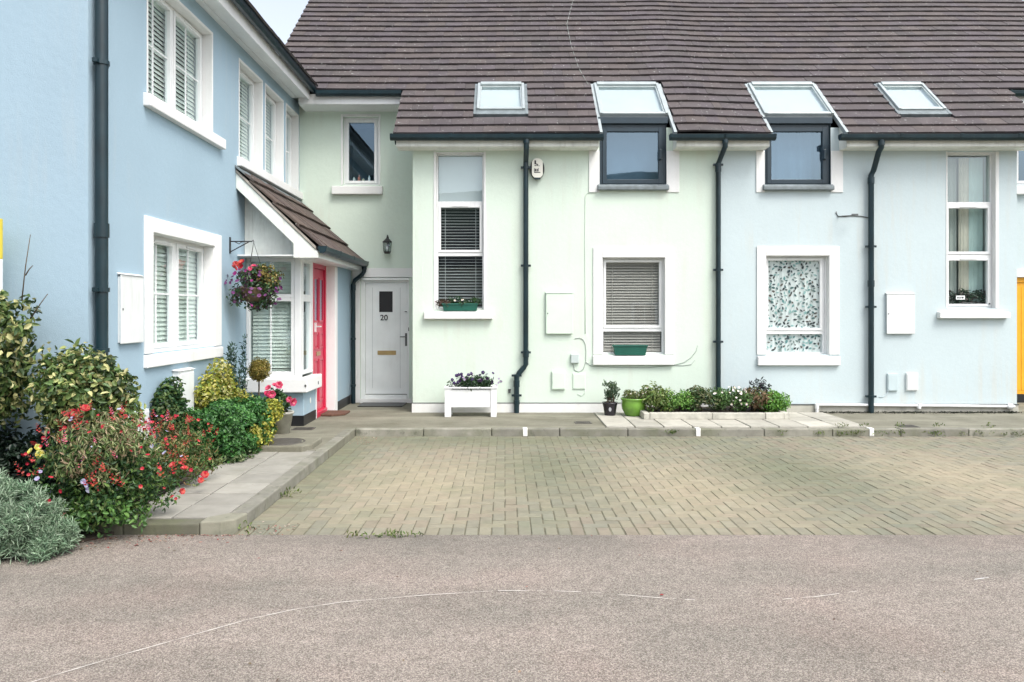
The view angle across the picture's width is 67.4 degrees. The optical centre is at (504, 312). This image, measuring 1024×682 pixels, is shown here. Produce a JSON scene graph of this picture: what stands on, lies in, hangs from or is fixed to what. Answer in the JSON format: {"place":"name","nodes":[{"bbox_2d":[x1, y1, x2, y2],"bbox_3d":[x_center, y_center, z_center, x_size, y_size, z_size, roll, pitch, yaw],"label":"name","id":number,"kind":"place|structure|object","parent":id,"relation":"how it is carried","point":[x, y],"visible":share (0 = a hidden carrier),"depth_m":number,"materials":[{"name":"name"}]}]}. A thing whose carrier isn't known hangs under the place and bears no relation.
{"place":"outdoors","nodes":[
{"label":"outdoors","id":0,"kind":"place"},
{"bbox_2d":[7,457,226,555],"bbox_3d":[-5.824,1.664,5.972,7.360,0.072,3.437,0,0,-22],"label":"flower bed","id":1,"kind":"object","parent":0,"point":[90,537],"visible":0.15,"depth_m":6.62,"materials":[{"name":"soil"}]},
{"bbox_2d":[0,219,2,290],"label":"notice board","id":2,"kind":"object","parent":1,"relation":"on","point":[1,254],"visible":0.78,"depth_m":6.30,"materials":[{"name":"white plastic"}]},
{"bbox_2d":[0,467,23,563],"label":"lavender","id":3,"kind":"object","parent":1,"relation":"on","point":[6,477],"visible":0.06,"depth_m":5.33,"materials":[{"name":"green plant"}]},
{"bbox_2d":[0,235,47,428],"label":"variegated shrub","id":4,"kind":"object","parent":1,"relation":"on","point":[12,363],"visible":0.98,"depth_m":6.08,"materials":[{"name":"green plant"}]},
{"bbox_2d":[0,421,69,492],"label":"evergreen shrub","id":5,"kind":"object","parent":1,"relation":"on","point":[9,457],"visible":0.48,"depth_m":6.23,"materials":[{"name":"green plant"}]},
{"bbox_2d":[0,478,84,564],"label":"lavender","id":6,"kind":"object","parent":1,"relation":"on","point":[34,524],"visible":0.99,"depth_m":5.13,"materials":[{"name":"green plant"}]},
{"bbox_2d":[22,337,146,512],"bbox_3d":[-3.352,0.899,6.151,0.842,1.408,0.815,0,0,45],"label":"variegated shrub","id":7,"kind":"object","parent":1,"relation":"on","point":[74,378],"visible":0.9,"depth_m":5.99,"materials":[{"name":"green plant"}]},
{"bbox_2d":[14,400,192,537],"bbox_3d":[-2.970,1.156,5.725,1.159,1.026,0.870,0,0,0],"label":"flowering bush","id":8,"kind":"object","parent":1,"relation":"on","point":[103,459],"visible":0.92,"depth_m":5.58,"materials":[{"name":"green plant"}]},
{"bbox_2d":[125,419,157,451],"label":"flowering plant","id":9,"kind":"object","parent":1,"relation":"on","point":[145,427],"depth_m":6.45,"materials":[{"name":"pink plant"}]},
{"bbox_2d":[149,376,190,469],"bbox_3d":[-3.434,1.128,7.869,0.432,0.951,0.639,0,0,0],"label":"evergreen shrub","id":10,"kind":"object","parent":1,"relation":"on","point":[170,400],"visible":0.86,"depth_m":7.79,"materials":[{"name":"green plant"}]},
{"bbox_2d":[141,412,225,488],"bbox_3d":[-3.006,1.251,6.913,0.887,0.709,0.898,0,0,0],"label":"flowering bush","id":11,"kind":"object","parent":1,"relation":"on","point":[186,445],"visible":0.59,"depth_m":6.90,"materials":[{"name":"green plant"}]},
{"bbox_2d":[193,357,239,409],"bbox_3d":[-3.381,1.055,9.046,0.451,1.097,1.091,0,0,0],"label":"variegated shrub","id":12,"kind":"object","parent":1,"relation":"on","point":[218,385],"visible":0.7,"depth_m":8.87,"materials":[{"name":"yellow plant"}]},
{"bbox_2d":[176,395,276,465],"bbox_3d":[-3.069,1.298,8.535,0.829,0.687,1.358,0,0,0],"label":"hedge","id":13,"kind":"object","parent":1,"relation":"on","point":[234,419],"visible":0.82,"depth_m":8.10,"materials":[{"name":"green plant"}]},
{"bbox_2d":[124,451,313,519],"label":"slab pavement","id":14,"kind":"structure","parent":0,"point":[228,488],"depth_m":6.87,"materials":[{"name":"grey concrete"}]},
{"bbox_2d":[0,535,1023,681],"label":"road","id":15,"kind":"structure","parent":0,"point":[578,608],"depth_m":4.27,"materials":[{"name":"grey asphalt"}]},
{"bbox_2d":[234,437,1023,534],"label":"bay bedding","id":16,"kind":"object","parent":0,"point":[239,531],"visible":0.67,"depth_m":6.45,"materials":[{"name":"sand"}]},
{"bbox_2d":[237,436,1023,534],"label":"parking bay","id":17,"kind":"object","parent":16,"relation":"on","point":[985,462],"visible":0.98,"depth_m":7.28,"materials":[{"name":"beige brick"}]},
{"bbox_2d":[65,436,978,680],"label":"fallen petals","id":18,"kind":"object","parent":17,"relation":"on","point":[282,534],"visible":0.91,"depth_m":5.64,"materials":[{"name":"plant"}]},
{"bbox_2d":[238,422,1023,538],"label":"weeds","id":19,"kind":"object","parent":17,"relation":"on","point":[394,531],"visible":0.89,"depth_m":10.17,"materials":[{"name":"green plant"}]},
{"bbox_2d":[273,403,1023,457],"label":"pavement","id":20,"kind":"structure","parent":0,"point":[327,429],"depth_m":11.10,"materials":[{"name":"concrete"}]},
{"bbox_2d":[0,0,368,498],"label":"terraced house","id":21,"kind":"structure","parent":20,"relation":"on","point":[150,193],"depth_m":8.29,"materials":[{"name":"paint"}]},
{"bbox_2d":[143,215,222,367],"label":"window","id":22,"kind":"structure","parent":21,"relation":"in","point":[170,296],"depth_m":8.60,"materials":[{"name":"white plastic"}]},
{"bbox_2d":[143,0,225,149],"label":"window","id":23,"kind":"structure","parent":21,"relation":"in","point":[169,22],"depth_m":8.84,"materials":[{"name":"white plastic"}]},
{"bbox_2d":[224,242,284,311],"bbox_3d":[-3.227,-0.459,9.890,0.727,0.904,0.612,0,0,0],"label":"hanging basket","id":24,"kind":"object","parent":21,"relation":"hanging from","point":[250,290],"visible":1,"depth_m":9.80,"materials":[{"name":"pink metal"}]},
{"bbox_2d":[237,58,302,199],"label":"window","id":25,"kind":"structure","parent":21,"relation":"in","point":[254,166],"depth_m":11.19,"materials":[{"name":"white plastic"}]},
{"bbox_2d":[265,83,283,181],"bbox_3d":[-3.667,-2.750,11.870,0.226,1.320,0.960,0,0,0],"label":"window","id":26,"kind":"structure","parent":21,"relation":"in","point":[277,109],"depth_m":12.26,"materials":[{"name":"white plastic"}]},
{"bbox_2d":[246,258,312,376],"bbox_3d":[-3.178,0.090,10.900,0.755,1.720,0.700,0,0,0],"label":"window","id":27,"kind":"structure","parent":21,"relation":"in","point":[271,332],"depth_m":10.69,"materials":[{"name":"white plastic"}]},
{"bbox_2d":[286,103,298,189],"bbox_3d":[-3.667,-2.750,12.860,0.226,1.320,0.780,0,0,0],"label":"window","id":28,"kind":"structure","parent":21,"relation":"in","point":[292,118],"depth_m":13.22,"materials":[{"name":"white plastic"}]},
{"bbox_2d":[302,260,310,374],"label":"window","id":29,"kind":"structure","parent":21,"relation":"in","point":[306,297],"depth_m":11.07,"materials":[{"name":"white plastic"}]},
{"bbox_2d":[314,268,323,409],"bbox_3d":[-2.808,0.411,11.630,0.134,2.133,0.712,0,0,0],"label":"door","id":30,"kind":"structure","parent":21,"relation":"in","point":[318,274],"depth_m":11.67,"materials":[{"name":"red paint"}]},
{"bbox_2d":[223,334,248,397],"bbox_3d":[-3.387,0.962,9.695,0.415,1.388,0.665,0,0,0],"label":"dwarf conifer","id":31,"kind":"object","parent":20,"relation":"on","point":[241,384],"visible":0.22,"depth_m":9.85,"materials":[{"name":"green plant"}]},
{"bbox_2d":[226,388,254,400],"bbox_3d":[-3.283,1.254,9.285,0.548,0.698,0.704,0,0,28],"label":"euonymus","id":32,"kind":"object","parent":20,"relation":"on","point":[242,395],"visible":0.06,"depth_m":9.28,"materials":[{"name":"yellow plant"}]},
{"bbox_2d":[246,357,271,401],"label":"topiary","id":33,"kind":"object","parent":20,"relation":"on","point":[258,370],"visible":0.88,"depth_m":9.93,"materials":[{"name":"green plant"}]},
{"bbox_2d":[245,398,285,449],"bbox_3d":[-2.777,1.303,8.828,0.368,0.600,0.879,0,0,0],"label":"euonymus","id":34,"kind":"object","parent":20,"relation":"on","point":[276,413],"visible":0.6,"depth_m":8.85,"materials":[{"name":"yellow plant"}]},
{"bbox_2d":[264,381,296,433],"bbox_3d":[-2.918,1.218,9.885,0.435,0.684,0.378,0,0,-23],"label":"potted plant","id":35,"kind":"object","parent":20,"relation":"on","point":[283,424],"visible":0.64,"depth_m":9.85,"materials":[{"name":"pink plant"}]},
{"bbox_2d":[252,437,321,451],"bbox_3d":[-2.550,1.542,8.959,0.700,0.095,0.679,0,0,0],"label":"manhole cover","id":36,"kind":"object","parent":20,"relation":"on","point":[291,444],"visible":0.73,"depth_m":8.74,"materials":[{"name":"concrete"}]},
{"bbox_2d":[291,427,315,429],"bbox_3d":[-2.700,1.565,10.305,0.280,0.030,0.220,0,0,0],"label":"drain cover","id":37,"kind":"object","parent":20,"relation":"on","point":[303,428],"visible":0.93,"depth_m":10.29,"materials":[{"name":"metal"}]},
{"bbox_2d":[321,410,349,415],"bbox_3d":[-2.605,1.545,11.780,0.370,0.030,0.519,0,0,0],"label":"doormat","id":38,"kind":"object","parent":20,"relation":"on","point":[335,412],"visible":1,"depth_m":11.76,"materials":[{"name":"brown fabric"}]},
{"bbox_2d":[357,402,406,406],"bbox_3d":[-2.060,1.552,12.955,0.760,0.016,0.510,0,0,0],"label":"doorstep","id":39,"kind":"object","parent":20,"relation":"on","point":[382,404],"visible":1,"depth_m":12.90,"materials":[{"name":"grey concrete"}]},
{"bbox_2d":[444,371,501,416],"bbox_3d":[-0.474,1.220,11.612,0.876,0.680,0.400,0,0,0],"label":"planter","id":40,"kind":"object","parent":20,"relation":"on","point":[471,391],"visible":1,"depth_m":11.47,"materials":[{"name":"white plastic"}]},
{"bbox_2d":[284,0,726,412],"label":"terraced house","id":41,"kind":"structure","parent":20,"relation":"on","point":[541,184],"depth_m":12.16,"materials":[{"name":"paint"}]},
{"bbox_2d":[332,114,382,194],"bbox_3d":[-2.545,-2.740,13.790,0.870,1.400,1.160,0,0,0],"label":"window","id":42,"kind":"structure","parent":41,"relation":"in","point":[361,135],"depth_m":13.37,"materials":[{"name":"white plastic"}]},
{"bbox_2d":[366,283,408,393],"bbox_3d":[-2.036,0.450,13.339,0.767,1.930,0.111,0,0,0],"label":"door","id":43,"kind":"structure","parent":41,"relation":"in","point":[386,303],"depth_m":13.35,"materials":[{"name":"white paint"}]},
{"bbox_2d":[435,296,481,310],"bbox_3d":[-0.723,-0.144,11.982,0.737,0.234,0.188,0,0,0],"label":"window box","id":44,"kind":"object","parent":41,"relation":"on","point":[460,305],"visible":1,"depth_m":11.94,"materials":[{"name":"green plastic"}]},
{"bbox_2d":[424,152,492,318],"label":"window","id":45,"kind":"structure","parent":41,"relation":"in","point":[459,177],"depth_m":12.20,"materials":[{"name":"white plastic"}]},
{"bbox_2d":[612,345,647,354],"bbox_3d":[1.953,0.585,11.995,0.544,0.156,0.146,0,0,0],"label":"window box","id":46,"kind":"object","parent":41,"relation":"on","point":[629,349],"visible":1,"depth_m":11.94,"materials":[{"name":"green plastic"}]},
{"bbox_2d":[593,247,673,364],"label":"window","id":47,"kind":"structure","parent":41,"relation":"in","point":[633,287],"depth_m":12.10,"materials":[{"name":"white plastic"}]},
{"bbox_2d":[589,117,678,191],"bbox_3d":[2.017,-2.466,12.100,1.411,1.177,0.370,0,0,0],"label":"window","id":48,"kind":"structure","parent":41,"relation":"in","point":[632,155],"depth_m":12.02,"materials":[{"name":"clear glass"}]},
{"bbox_2d":[574,421,591,423],"bbox_3d":[1.107,1.565,10.870,0.240,0.030,0.200,0,0,0],"label":"drain cover","id":49,"kind":"object","parent":20,"relation":"on","point":[582,422],"visible":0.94,"depth_m":10.83,"materials":[{"name":"metal"}]},
{"bbox_2d":[666,0,1023,412],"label":"terraced house","id":50,"kind":"structure","parent":20,"relation":"on","point":[869,167],"depth_m":12.00,"materials":[{"name":"paint"}]},
{"bbox_2d":[757,246,840,364],"bbox_3d":[4.578,-0.106,12.055,1.289,1.856,0.230,0,0,0],"label":"window","id":51,"kind":"structure","parent":50,"relation":"in","point":[798,287],"depth_m":12.10,"materials":[{"name":"white plastic"}]},
{"bbox_2d":[756,117,842,191],"bbox_3d":[4.600,-2.466,12.089,1.356,1.177,0.348,0,0,0],"label":"window","id":52,"kind":"structure","parent":50,"relation":"in","point":[801,157],"depth_m":12.02,"materials":[{"name":"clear glass"}]},
{"bbox_2d":[949,288,986,306],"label":"potted plant","id":53,"kind":"object","parent":50,"relation":"on","point":[972,296],"visible":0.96,"depth_m":12.18,"materials":[{"name":"green plant"}]},
{"bbox_2d":[937,152,1009,317],"bbox_3d":[7.297,-1.233,12.275,1.094,2.644,0.730,0,0,0],"label":"window","id":54,"kind":"structure","parent":50,"relation":"in","point":[966,256],"depth_m":12.26,"materials":[{"name":"white plastic"}]},
{"bbox_2d":[1017,151,1023,194],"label":"window","id":55,"kind":"structure","parent":50,"relation":"in","point":[1020,154],"depth_m":14.08,"materials":[{"name":"white plastic"}]},
{"bbox_2d":[1017,283,1023,393],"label":"door","id":56,"kind":"structure","parent":50,"relation":"in","point":[1020,286],"depth_m":13.34,"materials":[{"name":"yellow paint"}]},
{"bbox_2d":[895,425,918,426],"bbox_3d":[5.519,1.565,10.530,0.260,0.030,0.200,0,0,0],"label":"drain cover","id":57,"kind":"object","parent":20,"relation":"on","point":[907,425],"visible":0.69,"depth_m":10.57,"materials":[{"name":"metal"}]},
{"bbox_2d":[820,411,1021,413],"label":"moss","id":58,"kind":"object","parent":20,"relation":"on","point":[894,412],"visible":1,"depth_m":11.92,"materials":[{"name":"green plant"}]},
{"bbox_2d":[594,412,867,427],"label":"slab path","id":59,"kind":"structure","parent":0,"point":[795,420],"depth_m":10.74,"materials":[{"name":"grey concrete"}]},
{"bbox_2d":[602,380,619,415],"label":"potted plant","id":60,"kind":"object","parent":59,"relation":"on","point":[609,406],"visible":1,"depth_m":11.47,"materials":[{"name":"green plant"}]},
{"bbox_2d":[620,389,647,416],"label":"potted plant","id":61,"kind":"object","parent":59,"relation":"on","point":[632,405],"visible":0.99,"depth_m":11.37,"materials":[{"name":"green plant"}]},
{"bbox_2d":[640,407,789,418],"bbox_3d":[3.053,1.492,11.510,2.105,0.096,0.900,0,0,0],"label":"raised bed","id":62,"kind":"object","parent":59,"relation":"on","point":[711,413],"visible":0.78,"depth_m":11.06,"materials":[{"name":"stone"}]},
{"bbox_2d":[639,381,674,411],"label":"bedding plant","id":63,"kind":"object","parent":62,"relation":"on","point":[655,396],"visible":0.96,"depth_m":11.30,"materials":[{"name":"green plant"}]},
{"bbox_2d":[659,389,697,411],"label":"bedding plant","id":64,"kind":"object","parent":62,"relation":"on","point":[676,398],"visible":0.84,"depth_m":11.30,"materials":[{"name":"green plant"}]},
{"bbox_2d":[679,385,720,411],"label":"bedding plant","id":65,"kind":"object","parent":62,"relation":"on","point":[700,394],"visible":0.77,"depth_m":11.30,"materials":[{"name":"green plant"}]},
{"bbox_2d":[708,386,753,411],"bbox_3d":[3.372,1.285,11.438,0.720,0.418,0.683,0,0,0],"label":"bedding plant","id":66,"kind":"object","parent":62,"relation":"on","point":[725,397],"visible":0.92,"depth_m":11.32,"materials":[{"name":"green plant"}]},
{"bbox_2d":[735,387,776,410],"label":"bedding plant","id":67,"kind":"object","parent":62,"relation":"on","point":[758,399],"visible":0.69,"depth_m":11.29,"materials":[{"name":"green plant"}]},
{"bbox_2d":[747,376,771,393],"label":"bedding plant","id":68,"kind":"object","parent":62,"relation":"on","point":[762,385],"visible":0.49,"depth_m":11.66,"materials":[{"name":"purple plant"}]},
{"bbox_2d":[754,389,790,411],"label":"bedding plant","id":69,"kind":"object","parent":62,"relation":"on","point":[779,402],"visible":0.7,"depth_m":11.28,"materials":[{"name":"green plant"}]},
{"label":"ground","id":70,"kind":"structure","parent":0,"visible":0},
{"bbox_2d":[79,427,1023,534],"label":"kerb","id":71,"kind":"structure","parent":70,"relation":"on","point":[250,510],"depth_m":10.24,"materials":[{"name":"stone"}]}
]}

